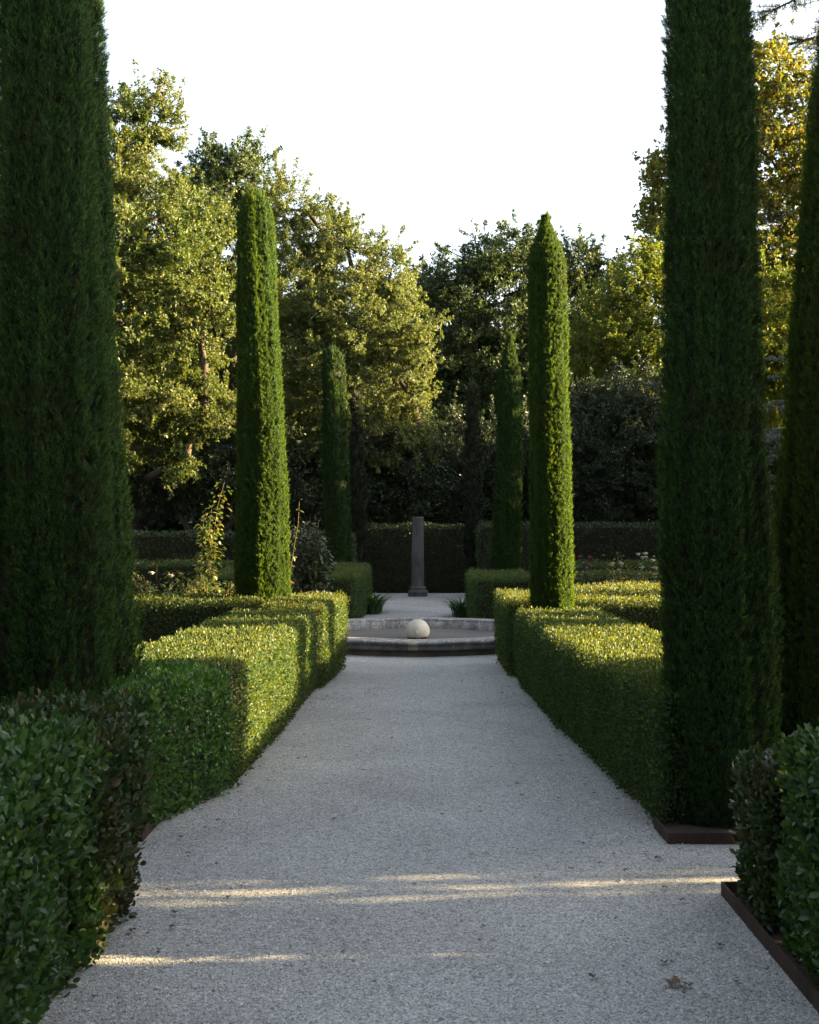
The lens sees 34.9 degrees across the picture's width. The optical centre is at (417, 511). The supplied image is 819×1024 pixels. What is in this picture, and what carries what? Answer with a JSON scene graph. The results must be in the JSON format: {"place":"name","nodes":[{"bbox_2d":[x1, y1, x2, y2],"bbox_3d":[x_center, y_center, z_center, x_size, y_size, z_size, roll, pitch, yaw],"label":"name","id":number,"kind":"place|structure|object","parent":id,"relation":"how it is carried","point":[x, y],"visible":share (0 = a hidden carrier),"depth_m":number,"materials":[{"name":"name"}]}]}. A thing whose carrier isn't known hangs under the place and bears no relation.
{"place":"outdoors","nodes":[
{"label":"outdoors","id":0,"kind":"place"},
{"bbox_2d":[0,0,818,363],"label":"sky","id":1,"kind":"structure","parent":0,"point":[430,118],"materials":[{"name":"white"}]},
{"bbox_2d":[37,593,818,1023],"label":"gravel path","id":2,"kind":"structure","parent":0,"point":[403,729],"depth_m":5.70,"materials":[{"name":"grey gravel"}]},
{"bbox_2d":[0,711,111,1023],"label":"clipped hedge","id":3,"kind":"object","parent":2,"relation":"on","point":[44,835],"visible":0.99,"depth_m":4.21,"materials":[{"name":"green plant"}]},
{"bbox_2d":[0,0,118,703],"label":"cypress tree","id":4,"kind":"object","parent":2,"relation":"on","point":[57,585],"visible":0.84,"depth_m":6.15,"materials":[{"name":"green plant"}]},
{"bbox_2d":[0,684,153,966],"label":"clipped hedge","id":5,"kind":"object","parent":2,"relation":"on","point":[120,723],"visible":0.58,"depth_m":4.98,"materials":[{"name":"green plant"}]},
{"bbox_2d":[123,528,358,564],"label":"tall hedge","id":6,"kind":"object","parent":2,"relation":"on","point":[161,545],"visible":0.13,"depth_m":24.69,"materials":[{"name":"green plant"}]},
{"bbox_2d":[232,185,292,610],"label":"cypress tree","id":7,"kind":"object","parent":2,"relation":"on","point":[261,549],"visible":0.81,"depth_m":12.92,"materials":[{"name":"green plant"}]},
{"bbox_2d":[259,590,350,688],"bbox_3d":[-1.098,1.226,12.839,0.812,0.862,1.690,0,0,0],"label":"clipped hedge","id":8,"kind":"object","parent":2,"relation":"on","point":[329,608],"visible":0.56,"depth_m":12.50,"materials":[{"name":"green plant"}]},
{"bbox_2d":[288,512,336,594],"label":"dark shrub","id":9,"kind":"object","parent":2,"relation":"on","point":[312,581],"visible":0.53,"depth_m":17.07,"materials":[{"name":"green plant"}]},
{"bbox_2d":[320,344,352,563],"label":"cypress tree","id":10,"kind":"object","parent":2,"relation":"on","point":[336,481],"visible":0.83,"depth_m":22.45,"materials":[{"name":"green plant"}]},
{"bbox_2d":[348,388,372,562],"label":"cypress tree","id":11,"kind":"object","parent":2,"relation":"on","point":[358,500],"visible":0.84,"depth_m":25.82,"materials":[{"name":"green plant"}]},
{"bbox_2d":[365,592,398,614],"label":"lily clump","id":12,"kind":"object","parent":2,"relation":"on","point":[376,604],"visible":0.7,"depth_m":20.99,"materials":[{"name":"green plant"}]},
{"bbox_2d":[338,617,497,656],"bbox_3d":[-0.006,1.556,16.500,3.500,0.187,3.503,0,0,0],"label":"fountain","id":13,"kind":"object","parent":2,"relation":"on","point":[446,636],"visible":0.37,"depth_m":15.18,"materials":[{"name":"stone"}]},
{"bbox_2d":[406,619,429,638],"bbox_3d":[0.000,1.510,16.499,0.302,0.302,0.303,0,0,0],"label":"stone ball","id":14,"kind":"object","parent":13,"relation":"in","point":[417,629],"visible":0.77,"depth_m":16.39,"materials":[{"name":"white stone"}]},
{"bbox_2d":[408,517,427,596],"bbox_3d":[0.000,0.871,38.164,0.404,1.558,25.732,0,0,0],"label":"stone column","id":15,"kind":"structure","parent":2,"relation":"on","point":[417,587],"depth_m":25.39,"materials":[{"name":"grey stone"}]},
{"bbox_2d":[433,597,467,617],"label":"lily clump","id":16,"kind":"object","parent":2,"relation":"on","point":[458,607],"visible":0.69,"depth_m":20.30,"materials":[{"name":"green plant"}]},
{"bbox_2d":[459,377,485,588],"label":"cypress tree","id":17,"kind":"object","parent":2,"relation":"on","point":[472,515],"visible":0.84,"depth_m":25.50,"materials":[{"name":"green plant"}]},
{"bbox_2d":[464,567,530,618],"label":"clipped hedge","id":18,"kind":"object","parent":2,"relation":"on","point":[481,585],"visible":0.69,"depth_m":18.36,"materials":[{"name":"green plant"}]},
{"bbox_2d":[489,331,525,570],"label":"cypress tree","id":19,"kind":"object","parent":2,"relation":"on","point":[506,547],"visible":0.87,"depth_m":20.85,"materials":[{"name":"green plant"}]},
{"bbox_2d":[492,587,530,676],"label":"clipped hedge","id":20,"kind":"object","parent":2,"relation":"on","point":[508,602],"visible":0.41,"depth_m":13.18,"materials":[{"name":"green plant"}]},
{"bbox_2d":[525,208,576,612],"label":"cypress tree","id":21,"kind":"object","parent":2,"relation":"on","point":[552,556],"visible":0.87,"depth_m":12.50,"materials":[{"name":"green plant"}]},
{"bbox_2d":[473,520,668,572],"bbox_3d":[5.813,0.907,25.053,9.510,1.556,1.087,0,0,0],"label":"tall hedge","id":22,"kind":"object","parent":2,"relation":"on","point":[612,539],"visible":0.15,"depth_m":24.69,"materials":[{"name":"green plant"}]},
{"bbox_2d":[666,975,681,984],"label":"dry leaf","id":23,"kind":"object","parent":2,"relation":"on","point":[675,980],"visible":1,"depth_m":4.51,"materials":[{"name":"brown plant"}]},
{"bbox_2d":[649,808,740,831],"bbox_3d":[1.885,1.640,9.495,1.230,0.001,6.010,0,0,0],"label":"planting bed","id":24,"kind":"object","parent":2,"relation":"on","point":[684,827],"visible":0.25,"depth_m":6.74,"materials":[{"name":"soil"}]},
{"bbox_2d":[511,605,776,826],"bbox_3d":[1.459,1.264,9.672,0.943,0.793,5.875,0,0,-3],"label":"clipped hedge","id":25,"kind":"object","parent":24,"relation":"on","point":[589,680],"visible":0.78,"depth_m":8.39,"materials":[{"name":"green plant"}]},
{"bbox_2d":[652,0,787,828],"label":"cypress tree","id":26,"kind":"object","parent":24,"relation":"on","point":[721,639],"visible":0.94,"depth_m":6.80,"materials":[{"name":"green plant"}]},
{"bbox_2d":[765,11,818,744],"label":"cypress tree","id":27,"kind":"object","parent":24,"relation":"on","point":[795,522],"visible":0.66,"depth_m":7.28,"materials":[{"name":"green plant"}]},
{"bbox_2d":[654,817,745,843],"bbox_3d":[1.917,1.621,6.629,1.367,0.058,0.342,0,0,0],"label":"planter edging","id":28,"kind":"object","parent":2,"relation":"on","point":[667,836],"visible":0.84,"depth_m":6.46,"materials":[{"name":"metal"}]},
{"label":"planting bed","id":29,"kind":"structure","parent":2,"relation":"on","visible":0},
{"bbox_2d":[129,562,200,595],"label":"rose bush","id":30,"kind":"object","parent":29,"relation":"on","point":[169,575],"visible":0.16,"depth_m":14.81,"materials":[{"name":"green plant"}]},
{"bbox_2d":[124,557,234,595],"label":"clipped hedge","id":31,"kind":"object","parent":29,"relation":"on","point":[170,567],"visible":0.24,"depth_m":22.99,"materials":[{"name":"green plant"}]},
{"bbox_2d":[151,572,224,595],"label":"rose bush","id":32,"kind":"object","parent":29,"relation":"on","point":[184,577],"visible":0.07,"depth_m":15.29,"materials":[{"name":"green plant"}]},
{"bbox_2d":[127,592,265,646],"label":"clipped hedge","id":33,"kind":"object","parent":29,"relation":"on","point":[162,615],"visible":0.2,"depth_m":12.69,"materials":[{"name":"green plant"}]},
{"bbox_2d":[187,479,232,600],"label":"rose bush","id":34,"kind":"object","parent":29,"relation":"on","point":[207,557],"visible":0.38,"depth_m":14.56,"materials":[{"name":"green plant"}]},
{"bbox_2d":[195,569,234,598],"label":"rose bush","id":35,"kind":"object","parent":29,"relation":"on","point":[212,589],"visible":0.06,"depth_m":14.18,"materials":[{"name":"green plant"}]},
{"bbox_2d":[203,561,373,618],"bbox_3d":[-1.895,1.234,20.252,2.337,0.864,4.046,0,0,0],"label":"clipped hedge","id":36,"kind":"object","parent":29,"relation":"on","point":[353,581],"visible":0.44,"depth_m":18.59,"materials":[{"name":"green plant"}]},
{"bbox_2d":[288,499,304,582],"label":"rose bush","id":37,"kind":"object","parent":29,"relation":"on","point":[291,565],"visible":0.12,"depth_m":14.19,"materials":[{"name":"green plant"}]},
{"label":"planting bed","id":38,"kind":"structure","parent":2,"relation":"on","visible":0},
{"bbox_2d":[573,553,604,574],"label":"rose bush","id":39,"kind":"object","parent":38,"relation":"on","point":[589,565],"visible":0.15,"depth_m":20.15,"materials":[{"name":"green plant"}]},
{"bbox_2d":[528,557,660,575],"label":"clipped hedge","id":40,"kind":"object","parent":38,"relation":"on","point":[629,563],"visible":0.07,"depth_m":21.71,"materials":[{"name":"green plant"}]},
{"bbox_2d":[573,564,635,584],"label":"rose bush","id":41,"kind":"object","parent":38,"relation":"on","point":[592,581],"visible":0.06,"depth_m":17.15,"materials":[{"name":"green plant"}]},
{"bbox_2d":[572,567,661,585],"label":"clipped hedge","id":42,"kind":"object","parent":38,"relation":"on","point":[598,576],"visible":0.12,"depth_m":18.09,"materials":[{"name":"green plant"}]},
{"bbox_2d":[573,580,662,603],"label":"clipped hedge","id":43,"kind":"object","parent":38,"relation":"on","point":[626,588],"visible":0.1,"depth_m":14.43,"materials":[{"name":"green plant"}]},
{"bbox_2d":[573,591,663,632],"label":"clipped hedge","id":44,"kind":"object","parent":38,"relation":"on","point":[644,610],"visible":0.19,"depth_m":12.84,"materials":[{"name":"green plant"}]},
{"bbox_2d":[601,562,643,583],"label":"rose bush","id":45,"kind":"object","parent":38,"relation":"on","point":[610,571],"visible":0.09,"depth_m":15.74,"materials":[{"name":"green plant"}]},
{"bbox_2d":[606,552,659,583],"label":"rose bush","id":46,"kind":"object","parent":38,"relation":"on","point":[620,563],"visible":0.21,"depth_m":16.89,"materials":[{"name":"green plant"}]},
{"bbox_2d":[636,562,661,589],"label":"rose bush","id":47,"kind":"object","parent":38,"relation":"on","point":[653,573],"visible":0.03,"depth_m":15.97,"materials":[{"name":"green plant"}]},
{"label":"planting bed","id":48,"kind":"structure","parent":2,"relation":"on","visible":0},
{"bbox_2d":[85,0,147,686],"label":"cypress tree","id":49,"kind":"object","parent":48,"relation":"on","point":[125,621],"visible":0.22,"depth_m":7.17,"materials":[{"name":"green plant"}]},
{"bbox_2d":[134,814,161,841],"bbox_3d":[-1.984,1.621,6.804,1.232,0.058,0.592,0,0,0],"label":"planter edging","id":50,"kind":"object","parent":48,"relation":"on","point":[148,830],"visible":0.21,"depth_m":6.62,"materials":[{"name":"metal"}]},
{"bbox_2d":[111,654,239,827],"bbox_3d":[-1.554,1.247,7.208,1.043,0.834,1.167,0,0,0],"label":"clipped hedge","id":51,"kind":"object","parent":48,"relation":"on","point":[177,708],"visible":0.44,"depth_m":7.14,"materials":[{"name":"green plant"}]},
{"bbox_2d":[128,607,321,788],"bbox_3d":[-1.394,1.252,9.808,0.995,0.820,4.301,0,0,3],"label":"clipped hedge","id":52,"kind":"object","parent":48,"relation":"on","point":[267,658],"visible":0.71,"depth_m":9.08,"materials":[{"name":"green plant"}]},
{"bbox_2d":[763,355,786,510],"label":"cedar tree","id":53,"kind":"object","parent":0,"point":[771,435],"visible":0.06,"depth_m":24.40,"materials":[{"name":"green plant"}]},
{"bbox_2d":[734,894,818,991],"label":"planting bed","id":54,"kind":"object","parent":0,"point":[776,935],"depth_m":4.88,"materials":[{"name":"soil"}]},
{"bbox_2d":[721,881,818,1012],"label":"planter edging","id":55,"kind":"object","parent":54,"relation":"on","point":[800,981],"visible":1,"depth_m":4.85,"materials":[{"name":"metal"}]},
{"bbox_2d":[728,734,814,932],"bbox_3d":[1.826,1.290,5.302,1.096,0.778,0.622,0,0,0],"label":"clipped hedge","id":56,"kind":"object","parent":54,"relation":"on","point":[759,771],"visible":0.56,"depth_m":5.19,"materials":[{"name":"green plant"}]},
{"bbox_2d":[765,723,818,984],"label":"clipped hedge","id":57,"kind":"object","parent":54,"relation":"on","point":[800,822],"visible":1,"depth_m":4.61,"materials":[{"name":"green plant"}]},
{"label":"ground","id":58,"kind":"structure","parent":0,"visible":0},
{"bbox_2d":[101,58,237,531],"bbox_3d":[-6.317,-3.594,26.125,5.435,10.768,5.315,0,0,42],"label":"oak tree","id":59,"kind":"object","parent":58,"relation":"on","point":[142,266],"visible":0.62,"depth_m":25.59,"materials":[{"name":"green plant"}]},
{"bbox_2d":[117,125,297,534],"bbox_3d":[-5.035,-3.776,30.353,4.808,10.916,4.296,0,0,0],"label":"oak tree","id":60,"kind":"object","parent":58,"relation":"on","point":[217,173],"visible":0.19,"depth_m":30.03,"materials":[{"name":"green plant"}]},
{"bbox_2d":[119,407,324,534],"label":"laurel tree","id":61,"kind":"object","parent":58,"relation":"on","point":[185,494],"visible":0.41,"depth_m":28.13,"materials":[{"name":"green plant"}]},
{"bbox_2d":[222,149,453,513],"bbox_3d":[-1.780,-3.182,29.075,5.226,9.696,3.529,0,0,0],"label":"olive oak tree","id":62,"kind":"object","parent":58,"relation":"on","point":[310,326],"visible":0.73,"depth_m":28.52,"materials":[{"name":"green plant"}]},
{"bbox_2d":[285,413,458,525],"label":"laurel tree","id":63,"kind":"object","parent":58,"relation":"on","point":[385,491],"visible":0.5,"depth_m":29.09,"materials":[{"name":"green plant"}]},
{"bbox_2d":[323,521,490,592],"bbox_3d":[-0.152,0.920,26.949,3.674,1.507,1.099,0,0,0],"label":"tall hedge","id":64,"kind":"object","parent":58,"relation":"on","point":[389,552],"visible":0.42,"depth_m":26.59,"materials":[{"name":"green plant"}]},
{"bbox_2d":[119,224,784,527],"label":"woodland","id":65,"kind":"object","parent":58,"relation":"on","point":[451,328],"visible":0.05,"depth_m":36.93,"materials":[{"name":"green plant"}]},
{"bbox_2d":[122,342,784,535],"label":"woodland","id":66,"kind":"object","parent":58,"relation":"on","point":[177,525],"visible":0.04,"depth_m":32.84,"materials":[{"name":"green plant"}]},
{"bbox_2d":[382,208,569,453],"bbox_3d":[1.537,-3.300,35.950,5.321,9.909,3.979,0,0,0],"label":"oak tree","id":67,"kind":"object","parent":58,"relation":"on","point":[484,272],"visible":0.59,"depth_m":35.47,"materials":[{"name":"green plant"}]},
{"bbox_2d":[421,381,602,525],"bbox_3d":[2.224,-0.709,30.972,4.900,4.800,2.935,0,0,0],"label":"laurel tree","id":68,"kind":"object","parent":58,"relation":"on","point":[489,436],"visible":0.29,"depth_m":30.60,"materials":[{"name":"green plant"}]},
{"bbox_2d":[504,222,630,429],"bbox_3d":[4.218,-3.294,36.974,4.019,9.957,3.724,0,0,-28],"label":"oak tree","id":69,"kind":"object","parent":58,"relation":"on","point":[594,262],"visible":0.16,"depth_m":36.47,"materials":[{"name":"green plant"}]},
{"bbox_2d":[567,224,670,522],"bbox_3d":[5.855,-2.943,33.137,4.663,9.228,3.692,0,0,0],"label":"maple tree","id":70,"kind":"object","parent":58,"relation":"on","point":[632,300],"visible":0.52,"depth_m":32.49,"materials":[{"name":"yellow plant"}]},
{"bbox_2d":[568,350,671,526],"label":"laurel tree","id":71,"kind":"object","parent":58,"relation":"on","point":[638,428],"visible":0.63,"depth_m":28.45,"materials":[{"name":"green plant"}]},
{"bbox_2d":[615,16,814,310],"bbox_3d":[10.211,-6.550,39.036,8.423,16.445,4.552,0,0,0],"label":"plane tree","id":72,"kind":"object","parent":58,"relation":"on","point":[775,132],"visible":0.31,"depth_m":38.36,"materials":[{"name":"green plant"}]},
{"bbox_2d":[755,248,802,434],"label":"maple tree","id":73,"kind":"object","parent":58,"relation":"on","point":[775,329],"visible":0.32,"depth_m":35.86,"materials":[{"name":"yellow plant"}]},
{"bbox_2d":[751,0,818,247],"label":"cedar tree","id":74,"kind":"object","parent":58,"relation":"on","point":[799,41],"visible":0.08,"depth_m":42.91,"materials":[{"name":"green plant"}]}
]}

